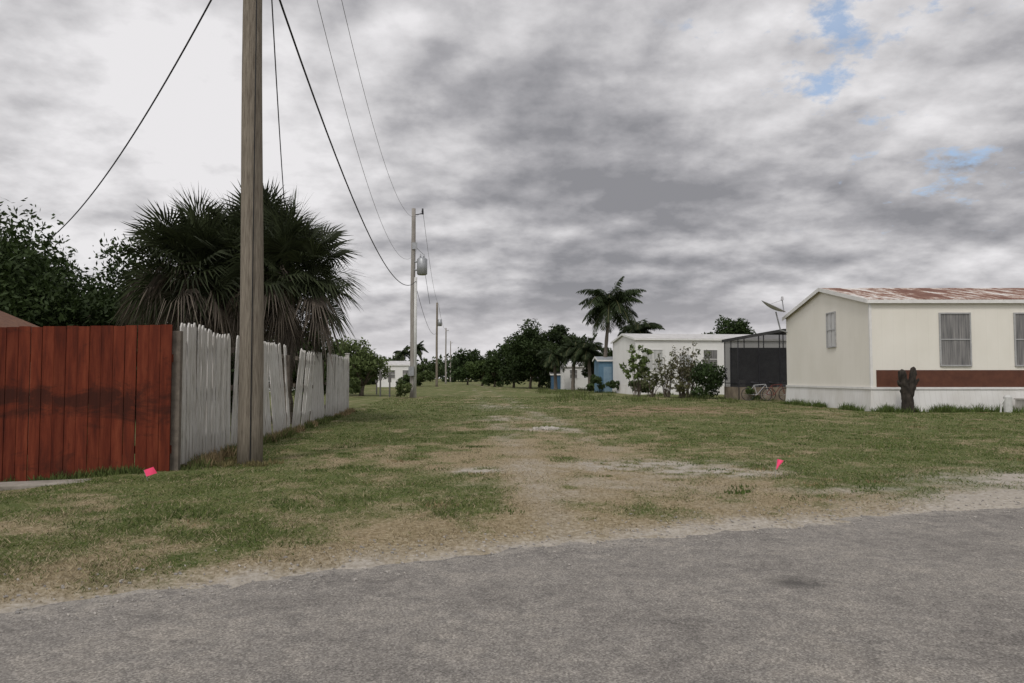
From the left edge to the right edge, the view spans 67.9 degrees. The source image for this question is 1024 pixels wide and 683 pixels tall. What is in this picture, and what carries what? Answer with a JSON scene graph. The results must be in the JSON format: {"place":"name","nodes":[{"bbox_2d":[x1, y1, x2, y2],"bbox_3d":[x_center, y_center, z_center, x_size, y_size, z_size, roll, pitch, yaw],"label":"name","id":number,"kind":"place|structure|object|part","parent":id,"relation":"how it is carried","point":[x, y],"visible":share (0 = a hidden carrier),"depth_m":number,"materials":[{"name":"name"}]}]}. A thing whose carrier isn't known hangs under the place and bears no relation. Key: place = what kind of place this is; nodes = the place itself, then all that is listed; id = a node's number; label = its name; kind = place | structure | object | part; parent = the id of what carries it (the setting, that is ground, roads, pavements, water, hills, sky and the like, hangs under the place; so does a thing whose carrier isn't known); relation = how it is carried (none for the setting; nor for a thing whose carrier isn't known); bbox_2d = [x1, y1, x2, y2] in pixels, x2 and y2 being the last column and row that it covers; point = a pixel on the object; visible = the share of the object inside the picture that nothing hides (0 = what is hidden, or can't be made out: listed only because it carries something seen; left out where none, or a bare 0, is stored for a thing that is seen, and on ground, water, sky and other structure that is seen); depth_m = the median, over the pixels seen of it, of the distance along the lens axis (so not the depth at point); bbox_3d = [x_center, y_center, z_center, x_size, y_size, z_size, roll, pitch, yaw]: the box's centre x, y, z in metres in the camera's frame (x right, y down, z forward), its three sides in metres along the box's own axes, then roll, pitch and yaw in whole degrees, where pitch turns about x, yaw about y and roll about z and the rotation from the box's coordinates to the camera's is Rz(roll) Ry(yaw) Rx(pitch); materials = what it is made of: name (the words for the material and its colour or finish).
{"place":"outdoors","nodes":[
{"label":"outdoors","id":0,"kind":"place"},
{"bbox_2d":[377,361,409,386],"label":"house","id":1,"kind":"structure","parent":0,"point":[399,368],"depth_m":98.08,"materials":[{"name":"white metal"}]},
{"bbox_2d":[386,370,394,377],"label":"window","id":2,"kind":"structure","parent":1,"relation":"in","point":[392,373],"depth_m":98.04,"materials":[{"name":"grey glass"}]},
{"bbox_2d":[402,370,407,376],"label":"window","id":3,"kind":"structure","parent":1,"relation":"in","point":[404,372],"depth_m":98.16,"materials":[{"name":"grey glass"}]},
{"bbox_2d":[0,507,1023,682],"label":"road","id":4,"kind":"structure","parent":0,"point":[929,601],"depth_m":3.80,"materials":[{"name":"grey asphalt"}]},
{"bbox_2d":[0,490,1023,635],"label":"pebbles","id":5,"kind":"object","parent":4,"relation":"on","point":[160,596],"visible":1,"depth_m":5.36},
{"bbox_2d":[0,379,1023,612],"bbox_3d":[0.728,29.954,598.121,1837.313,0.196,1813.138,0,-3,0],"label":"ground","id":6,"kind":"structure","parent":0,"point":[429,389],"depth_m":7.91,"materials":[{"name":"green plant"}]},
{"bbox_2d":[0,311,38,428],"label":"garden shed","id":7,"kind":"structure","parent":6,"relation":"on","point":[7,320],"depth_m":13.50,"materials":[{"name":"beige paint"}]},
{"bbox_2d":[0,479,91,490],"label":"concrete slab","id":8,"kind":"structure","parent":6,"relation":"on","point":[15,485],"depth_m":8.79,"materials":[{"name":"grey concrete"}]},
{"bbox_2d":[0,198,120,325],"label":"broadleaf tree","id":9,"kind":"object","parent":6,"relation":"on","point":[19,259],"visible":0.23,"depth_m":21.02,"materials":[{"name":"green plant"}]},
{"bbox_2d":[0,272,154,401],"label":"broadleaf tree","id":10,"kind":"object","parent":6,"relation":"on","point":[21,305],"visible":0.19,"depth_m":20.03,"materials":[{"name":"green plant"}]},
{"bbox_2d":[0,324,182,481],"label":"plank fence","id":11,"kind":"object","parent":6,"relation":"on","point":[60,379],"visible":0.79,"depth_m":9.47,"materials":[{"name":"red wood"}]},
{"bbox_2d":[55,228,238,415],"bbox_3d":[-11.556,-0.580,23.377,6.557,5.983,7.456,1,-3,-26],"label":"broadleaf tree","id":12,"kind":"object","parent":6,"relation":"on","point":[113,271],"visible":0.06,"depth_m":23.10,"materials":[{"name":"green plant"}]},
{"bbox_2d":[144,467,156,479],"bbox_3d":[-4.122,1.519,8.681,0.132,0.160,0.026,-24,-5,3],"label":"marker flag","id":13,"kind":"object","parent":6,"relation":"on","point":[150,471],"visible":0.91,"depth_m":8.68,"materials":[{"name":"plastic"}]},
{"bbox_2d":[107,182,277,385],"bbox_3d":[-7.992,-0.905,19.330,4.532,6.435,4.144,-1,-3,18],"label":"fan palm","id":14,"kind":"object","parent":6,"relation":"on","point":[148,293],"visible":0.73,"depth_m":18.47,"materials":[{"name":"green plant"}]},
{"bbox_2d":[237,0,263,464],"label":"utility pole","id":15,"kind":"object","parent":6,"relation":"on","point":[250,399],"visible":0.95,"depth_m":10.47,"materials":[{"name":"brown wood"}]},
{"bbox_2d":[48,0,211,239],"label":"overhead wire","id":16,"kind":"object","parent":15,"relation":"attached to","point":[193,32],"visible":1,"depth_m":13.81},
{"bbox_2d":[271,0,285,214],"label":"overhead wire","id":17,"kind":"object","parent":15,"relation":"attached to","point":[277,96],"visible":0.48,"depth_m":15.11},
{"bbox_2d":[169,323,349,470],"bbox_3d":[-4.963,1.135,17.904,0.347,2.250,16.585,0,-3,-5],"label":"picket fence","id":18,"kind":"object","parent":6,"relation":"on","point":[206,427],"visible":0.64,"depth_m":12.01,"materials":[{"name":"white paint"}]},
{"bbox_2d":[176,175,347,343],"bbox_3d":[-6.724,-1.097,20.635,4.554,6.927,4.439,0,-3,0],"label":"fan palm","id":19,"kind":"object","parent":6,"relation":"on","point":[267,195],"visible":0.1,"depth_m":20.07,"materials":[{"name":"green plant"}]},
{"bbox_2d":[215,326,312,411],"bbox_3d":[-9.534,0.377,26.593,5.739,4.349,4.176,0,-3,0],"label":"broadleaf tree","id":20,"kind":"object","parent":6,"relation":"on","point":[232,375],"visible":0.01,"depth_m":25.56,"materials":[{"name":"green plant"}]},
{"bbox_2d":[196,186,373,423],"bbox_3d":[-5.817,-0.869,19.493,4.411,6.359,4.470,0,-3,0],"label":"fan palm","id":21,"kind":"object","parent":6,"relation":"on","point":[289,240],"visible":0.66,"depth_m":18.96,"materials":[{"name":"green plant"}]},
{"bbox_2d":[269,324,341,411],"bbox_3d":[-7.339,0.902,26.679,2.884,3.312,2.655,1,-3,-19],"label":"shrub","id":22,"kind":"object","parent":6,"relation":"on","point":[294,374],"visible":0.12,"depth_m":26.64,"materials":[{"name":"green plant"}]},
{"bbox_2d":[292,364,326,398],"bbox_3d":[-8.670,1.484,31.154,2.700,2.606,2.277,0,-3,0],"label":"shrub","id":23,"kind":"object","parent":6,"relation":"on","point":[293,391],"visible":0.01,"depth_m":30.81,"materials":[{"name":"green plant"}]},
{"bbox_2d":[322,341,354,367],"bbox_3d":[-12.273,1.785,53.142,3.890,4.098,3.871,0,-3,0],"label":"broadleaf tree","id":24,"kind":"object","parent":6,"relation":"on","point":[333,353],"visible":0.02,"depth_m":52.48,"materials":[{"name":"green plant"}]},
{"bbox_2d":[349,378,361,393],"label":"shrub","id":25,"kind":"object","parent":6,"relation":"on","point":[354,383],"visible":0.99,"depth_m":45.74,"materials":[{"name":"green plant"}]},
{"bbox_2d":[336,336,393,395],"bbox_3d":[-9.998,1.645,49.795,4.102,4.093,4.447,0,-3,0],"label":"broadleaf tree","id":26,"kind":"object","parent":6,"relation":"on","point":[362,360],"visible":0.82,"depth_m":49.28,"materials":[{"name":"green plant"}]},
{"bbox_2d":[379,370,381,396],"bbox_3d":[-8.300,2.688,47.926,0.180,1.830,0.120,0,-3,0],"label":"meter post","id":27,"kind":"object","parent":6,"relation":"on","point":[380,376],"visible":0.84,"depth_m":47.88,"materials":[{"name":"metal"}]},
{"bbox_2d":[388,373,390,396],"bbox_3d":[-7.550,2.739,46.923,0.180,1.630,0.120,0,-3,0],"label":"meter post","id":28,"kind":"object","parent":6,"relation":"on","point":[389,379],"visible":0.84,"depth_m":46.88,"materials":[{"name":"metal"}]},
{"bbox_2d":[393,345,409,360],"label":"broadleaf tree","id":29,"kind":"object","parent":6,"relation":"on","point":[401,355],"visible":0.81,"depth_m":103.42,"materials":[{"name":"green plant"}]},
{"bbox_2d":[395,379,412,396],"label":"shrub","id":30,"kind":"object","parent":6,"relation":"on","point":[400,387],"visible":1,"depth_m":44.38,"materials":[{"name":"green plant"}]},
{"bbox_2d":[396,373,417,386],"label":"shrub","id":31,"kind":"object","parent":6,"relation":"on","point":[405,378],"visible":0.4,"depth_m":87.38,"materials":[{"name":"green plant"}]},
{"bbox_2d":[404,341,428,359],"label":"feather palm","id":32,"kind":"object","parent":6,"relation":"on","point":[420,346],"visible":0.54,"depth_m":103.53,"materials":[{"name":"green plant"}]},
{"bbox_2d":[408,208,426,397],"bbox_3d":[-5.622,-2.196,45.558,1.055,11.703,0.620,0,-3,0],"label":"utility pole","id":33,"kind":"object","parent":6,"relation":"on","point":[421,269],"visible":0.99,"depth_m":45.46,"materials":[{"name":"grey wood"}]},
{"bbox_2d":[279,0,415,285],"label":"overhead wire","id":34,"kind":"object","parent":33,"relation":"attached to","point":[287,22],"visible":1,"depth_m":15.17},
{"bbox_2d":[317,1,416,257],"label":"overhead wire","id":35,"kind":"object","parent":33,"relation":"attached to","point":[347,116],"visible":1,"depth_m":17.98,"materials":[{"name":"grey metal"}]},
{"bbox_2d":[341,0,422,216],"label":"overhead wire","id":36,"kind":"object","parent":33,"relation":"attached to","point":[366,100],"visible":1,"depth_m":20.17,"materials":[{"name":"grey metal"}]},
{"bbox_2d":[417,363,435,385],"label":"shrub","id":37,"kind":"object","parent":6,"relation":"on","point":[427,374],"visible":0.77,"depth_m":110.96,"materials":[{"name":"green plant"}]},
{"bbox_2d":[435,303,441,386],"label":"utility pole","id":38,"kind":"object","parent":6,"relation":"on","point":[438,322],"visible":0.94,"depth_m":102.98,"materials":[{"name":"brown wood"}]},
{"bbox_2d":[445,328,448,383],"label":"utility pole","id":39,"kind":"object","parent":6,"relation":"on","point":[446,330],"visible":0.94,"depth_m":154.94,"materials":[{"name":"grey wood"}]},
{"bbox_2d":[450,341,450,381],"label":"utility pole","id":40,"kind":"object","parent":6,"relation":"on","point":[450,358],"visible":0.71,"depth_m":209.90,"materials":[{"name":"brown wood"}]},
{"bbox_2d":[363,353,549,384],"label":"distant woods","id":41,"kind":"object","parent":6,"relation":"on","point":[431,367],"visible":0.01,"depth_m":225.00,"materials":[{"name":"green plant"}]},
{"bbox_2d":[447,347,484,384],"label":"broadleaf tree","id":42,"kind":"object","parent":6,"relation":"on","point":[461,359],"visible":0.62,"depth_m":128.74,"materials":[{"name":"green plant"}]},
{"bbox_2d":[463,359,486,385],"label":"broadleaf tree","id":43,"kind":"object","parent":6,"relation":"on","point":[474,369],"visible":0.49,"depth_m":110.35,"materials":[{"name":"green plant"}]},
{"bbox_2d":[480,349,503,386],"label":"broadleaf tree","id":44,"kind":"object","parent":6,"relation":"on","point":[491,367],"visible":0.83,"depth_m":99.34,"materials":[{"name":"green plant"}]},
{"bbox_2d":[1,387,1023,548],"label":"weeds","id":45,"kind":"object","parent":6,"relation":"on","point":[202,461],"visible":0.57,"depth_m":13.91,"materials":[{"name":"green plant"}]},
{"bbox_2d":[496,343,529,387],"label":"broadleaf tree","id":46,"kind":"object","parent":6,"relation":"on","point":[503,370],"visible":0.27,"depth_m":91.27,"materials":[{"name":"green plant"}]},
{"bbox_2d":[502,318,550,388],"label":"broadleaf tree","id":47,"kind":"object","parent":6,"relation":"on","point":[521,361],"visible":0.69,"depth_m":82.93,"materials":[{"name":"green plant"}]},
{"bbox_2d":[506,329,557,387],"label":"broadleaf tree","id":48,"kind":"object","parent":6,"relation":"on","point":[541,383],"visible":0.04,"depth_m":89.11,"materials":[{"name":"green plant"}]},
{"bbox_2d":[532,426,558,429],"bbox_3d":[0.762,1.977,17.209,0.615,0.158,0.460,0,-3,0],"label":"rubble","id":49,"kind":"object","parent":6,"relation":"on","point":[545,428],"visible":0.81,"depth_m":17.12,"materials":[{"name":"stone"}]},
{"bbox_2d":[536,346,567,389],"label":"feather palm","id":50,"kind":"object","parent":6,"relation":"on","point":[550,359],"visible":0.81,"depth_m":72.56,"materials":[{"name":"green plant"}]},
{"bbox_2d":[531,324,578,388],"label":"broadleaf tree","id":51,"kind":"object","parent":6,"relation":"on","point":[554,336],"visible":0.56,"depth_m":80.62,"materials":[{"name":"green plant"}]},
{"bbox_2d":[549,372,560,388],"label":"shed","id":52,"kind":"structure","parent":6,"relation":"on","point":[558,380],"depth_m":78.89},
{"bbox_2d":[558,362,587,389],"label":"trailer","id":53,"kind":"object","parent":6,"relation":"on","point":[581,381],"visible":0.53,"depth_m":75.97,"materials":[{"name":"white metal"}]},
{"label":"window","id":54,"kind":"part","parent":53,"relation":"part of","materials":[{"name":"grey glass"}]},
{"bbox_2d":[557,334,590,390],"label":"feather palm","id":55,"kind":"object","parent":6,"relation":"on","point":[568,355],"visible":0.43,"depth_m":69.73,"materials":[{"name":"green plant"}]},
{"bbox_2d":[566,333,593,361],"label":"broadleaf tree","id":56,"kind":"object","parent":6,"relation":"on","point":[586,340],"visible":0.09,"depth_m":83.53,"materials":[{"name":"green plant"}]},
{"bbox_2d":[570,333,608,389],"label":"feather palm","id":57,"kind":"object","parent":6,"relation":"on","point":[589,350],"visible":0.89,"depth_m":67.41,"materials":[{"name":"green plant"}]},
{"bbox_2d":[581,352,602,377],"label":"broadleaf tree","id":58,"kind":"object","parent":6,"relation":"on","point":[585,374],"visible":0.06,"depth_m":69.81,"materials":[{"name":"green plant"}]},
{"bbox_2d":[585,374,604,391],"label":"shrub","id":59,"kind":"object","parent":6,"relation":"on","point":[594,379],"visible":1,"depth_m":59.68,"materials":[{"name":"green plant"}]},
{"bbox_2d":[592,357,612,392],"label":"shed","id":60,"kind":"structure","parent":6,"relation":"on","point":[603,368],"depth_m":60.98,"materials":[{"name":"metal"}]},
{"bbox_2d":[604,367,611,391],"bbox_3d":[7.675,3.052,60.943,0.650,2.050,0.032,0,-3,-3],"label":"door","id":61,"kind":"structure","parent":60,"relation":"in","point":[607,370],"depth_m":60.94,"materials":[{"name":"metal"}]},
{"bbox_2d":[600,348,612,356],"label":"broadleaf tree","id":62,"kind":"object","parent":6,"relation":"on","point":[610,352],"visible":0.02,"depth_m":71.83,"materials":[{"name":"green plant"}]},
{"bbox_2d":[576,276,646,356],"bbox_3d":[8.106,-0.542,61.964,5.773,9.782,5.055,0,-3,0],"label":"feather palm","id":63,"kind":"object","parent":6,"relation":"on","point":[605,304],"visible":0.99,"depth_m":61.50,"materials":[{"name":"green plant"}]},
{"bbox_2d":[605,380,619,389],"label":"shrub","id":64,"kind":"object","parent":6,"relation":"on","point":[613,384],"visible":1,"depth_m":58.30,"materials":[{"name":"green plant"}]},
{"bbox_2d":[619,344,652,396],"bbox_3d":[7.730,1.803,47.209,2.136,3.372,1.671,0,-3,0],"label":"twiggy shrub","id":65,"kind":"object","parent":6,"relation":"on","point":[642,362],"visible":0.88,"depth_m":47.29,"materials":[{"name":"green plant"}]},
{"bbox_2d":[628,380,651,393],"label":"shrub","id":66,"kind":"object","parent":6,"relation":"on","point":[635,385],"visible":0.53,"depth_m":49.62,"materials":[{"name":"green plant"}]},
{"bbox_2d":[617,319,664,335],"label":"feather palm","id":67,"kind":"object","parent":6,"relation":"on","point":[644,327],"visible":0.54,"depth_m":66.42,"materials":[{"name":"green plant"}]},
{"bbox_2d":[636,367,664,396],"bbox_3d":[8.504,2.473,46.350,1.595,1.951,1.435,1,-3,-24],"label":"twiggy shrub","id":68,"kind":"object","parent":6,"relation":"on","point":[652,383],"visible":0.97,"depth_m":46.19,"materials":[{"name":"green plant"}]},
{"bbox_2d":[651,352,676,396],"bbox_3d":[9.175,2.024,45.945,1.682,2.803,1.880,-1,-3,16],"label":"twiggy shrub","id":69,"kind":"object","parent":6,"relation":"on","point":[666,380],"visible":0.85,"depth_m":45.85,"materials":[{"name":"grey plant"}]},
{"bbox_2d":[611,334,750,394],"bbox_3d":[15.855,1.784,58.119,15.265,4.712,6.860,0,-3,-7],"label":"mobile home","id":70,"kind":"object","parent":6,"relation":"on","point":[663,344],"visible":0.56,"depth_m":54.62,"materials":[{"name":"white metal"}]},
{"bbox_2d":[643,349,662,370],"bbox_3d":[10.075,1.323,54.126,1.500,1.550,0.059,0,-3,-7],"label":"window","id":71,"kind":"structure","parent":70,"relation":"in","point":[653,356],"depth_m":54.14,"materials":[{"name":"white glass"}]},
{"bbox_2d":[679,355,691,383],"bbox_3d":[12.428,2.011,54.369,0.900,2.100,0.037,0,-3,-7],"label":"door","id":72,"kind":"structure","parent":70,"relation":"in","point":[679,355],"depth_m":54.37,"materials":[{"name":"metal"}]},
{"bbox_2d":[703,349,717,365],"bbox_3d":[14.295,1.272,54.625,1.100,1.400,0.059,0,-3,-7],"label":"window","id":73,"kind":"structure","parent":70,"relation":"in","point":[714,356],"depth_m":54.65,"materials":[{"name":"grey glass"}]},
{"bbox_2d":[666,377,698,397],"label":"twiggy shrub","id":74,"kind":"object","parent":6,"relation":"on","point":[679,387],"visible":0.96,"depth_m":43.91,"materials":[{"name":"green plant"}]},
{"bbox_2d":[662,343,703,397],"bbox_3d":[9.949,1.679,44.879,2.289,3.398,2.036,-2,-3,34],"label":"twiggy shrub","id":75,"kind":"object","parent":6,"relation":"on","point":[683,371],"visible":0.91,"depth_m":44.77,"materials":[{"name":"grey plant"}]},
{"bbox_2d":[681,349,711,396],"bbox_3d":[11.089,1.934,45.963,1.602,3.002,1.833,1,-3,-24],"label":"twiggy shrub","id":76,"kind":"object","parent":6,"relation":"on","point":[709,352],"visible":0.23,"depth_m":45.84,"materials":[{"name":"grey plant"}]},
{"bbox_2d":[688,360,725,397],"bbox_3d":[11.214,2.137,43.081,2.230,2.177,2.461,0,-3,0],"label":"bush","id":77,"kind":"object","parent":6,"relation":"on","point":[712,382],"visible":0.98,"depth_m":42.92,"materials":[{"name":"green plant"}]},
{"bbox_2d":[701,315,756,333],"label":"broadleaf tree","id":78,"kind":"object","parent":6,"relation":"on","point":[739,326],"visible":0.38,"depth_m":74.06,"materials":[{"name":"green plant"}]},
{"bbox_2d":[744,386,760,399],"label":"plant","id":79,"kind":"object","parent":6,"relation":"on","point":[750,390],"visible":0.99,"depth_m":39.42,"materials":[{"name":"green plant"}]},
{"bbox_2d":[722,329,786,399],"bbox_3d":[14.600,1.342,41.483,5.500,3.900,2.800,0,-3,0],"label":"screened porch","id":80,"kind":"object","parent":6,"relation":"on","point":[759,358],"visible":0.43,"depth_m":40.23,"materials":[{"name":"metal"}]},
{"bbox_2d":[761,296,786,332],"bbox_3d":[12.005,-1.227,34.877,1.015,1.664,1.027,-2,-3,35],"label":"satellite dish","id":81,"kind":"object","parent":80,"relation":"on","point":[771,306],"visible":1,"depth_m":34.80,"materials":[{"name":"metal"}]},
{"bbox_2d":[741,381,775,400],"bbox_3d":[12.750,2.551,39.323,1.714,1.039,0.571,-1,-3,14],"label":"bicycle","id":82,"kind":"object","parent":6,"relation":"on","point":[752,382],"visible":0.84,"depth_m":39.34,"materials":[{"name":"metal"}]},
{"bbox_2d":[760,381,785,400],"bbox_3d":[13.450,2.523,38.824,1.714,1.039,0.570,0,-3,-10],"label":"bicycle","id":83,"kind":"object","parent":6,"relation":"on","point":[769,382],"visible":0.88,"depth_m":38.78,"materials":[{"name":"metal"}]},
{"bbox_2d":[775,459,782,476],"bbox_3d":[3.112,1.496,8.855,0.087,0.250,0.026,9,-6,-19],"label":"marker flag","id":84,"kind":"object","parent":6,"relation":"on","point":[778,463],"visible":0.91,"depth_m":8.86,"materials":[{"name":"plastic"}]},
{"bbox_2d":[782,288,1023,411],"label":"mobile home","id":85,"kind":"object","parent":6,"relation":"on","point":[959,347],"visible":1,"depth_m":26.86,"materials":[{"name":"beige metal"}]},
{"bbox_2d":[826,311,835,347],"bbox_3d":[12.619,-0.457,30.082,0.058,1.400,0.850,0,-3,0],"label":"window","id":86,"kind":"structure","parent":85,"relation":"in","point":[831,316],"depth_m":30.06,"materials":[{"name":"white glass"}]},
{"bbox_2d":[938,313,971,365],"bbox_3d":[15.640,-0.074,26.803,1.120,1.900,0.058,0,-3,0],"label":"window","id":87,"kind":"structure","parent":85,"relation":"in","point":[955,338],"depth_m":26.82,"materials":[{"name":"grey glass"}]},
{"bbox_2d":[1013,313,1023,365],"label":"window","id":88,"kind":"structure","parent":85,"relation":"in","point":[1018,318],"depth_m":26.82,"materials":[{"name":"grey glass"}]},
{"bbox_2d":[897,367,919,412],"bbox_3d":[13.530,1.696,25.937,0.700,1.685,0.426,-1,-3,25],"label":"tree stump","id":89,"kind":"object","parent":6,"relation":"on","point":[908,387],"visible":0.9,"depth_m":25.86,"materials":[{"name":"wood"}]},
{"bbox_2d":[1000,395,1012,412],"bbox_3d":[16.777,2.182,25.825,0.406,0.720,0.260,0,-3,0],"label":"utility pedestal","id":90,"kind":"object","parent":6,"relation":"on","point":[1006,402],"visible":0.85,"depth_m":25.75,"materials":[{"name":"white plastic"}]},
{"bbox_2d":[1014,398,1023,410],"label":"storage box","id":91,"kind":"object","parent":6,"relation":"on","point":[1019,402],"visible":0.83,"depth_m":26.21,"materials":[{"name":"white plastic"}]},
{"bbox_2d":[0,0,1023,378],"label":"sky","id":92,"kind":"structure","parent":0,"point":[716,158],"materials":[{"name":"grey"}]},
{"bbox_2d":[561,461,737,474],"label":"gravel","id":93,"kind":"structure","parent":0,"point":[649,464],"depth_m":9.69,"materials":[{"name":"stone"}]}
]}

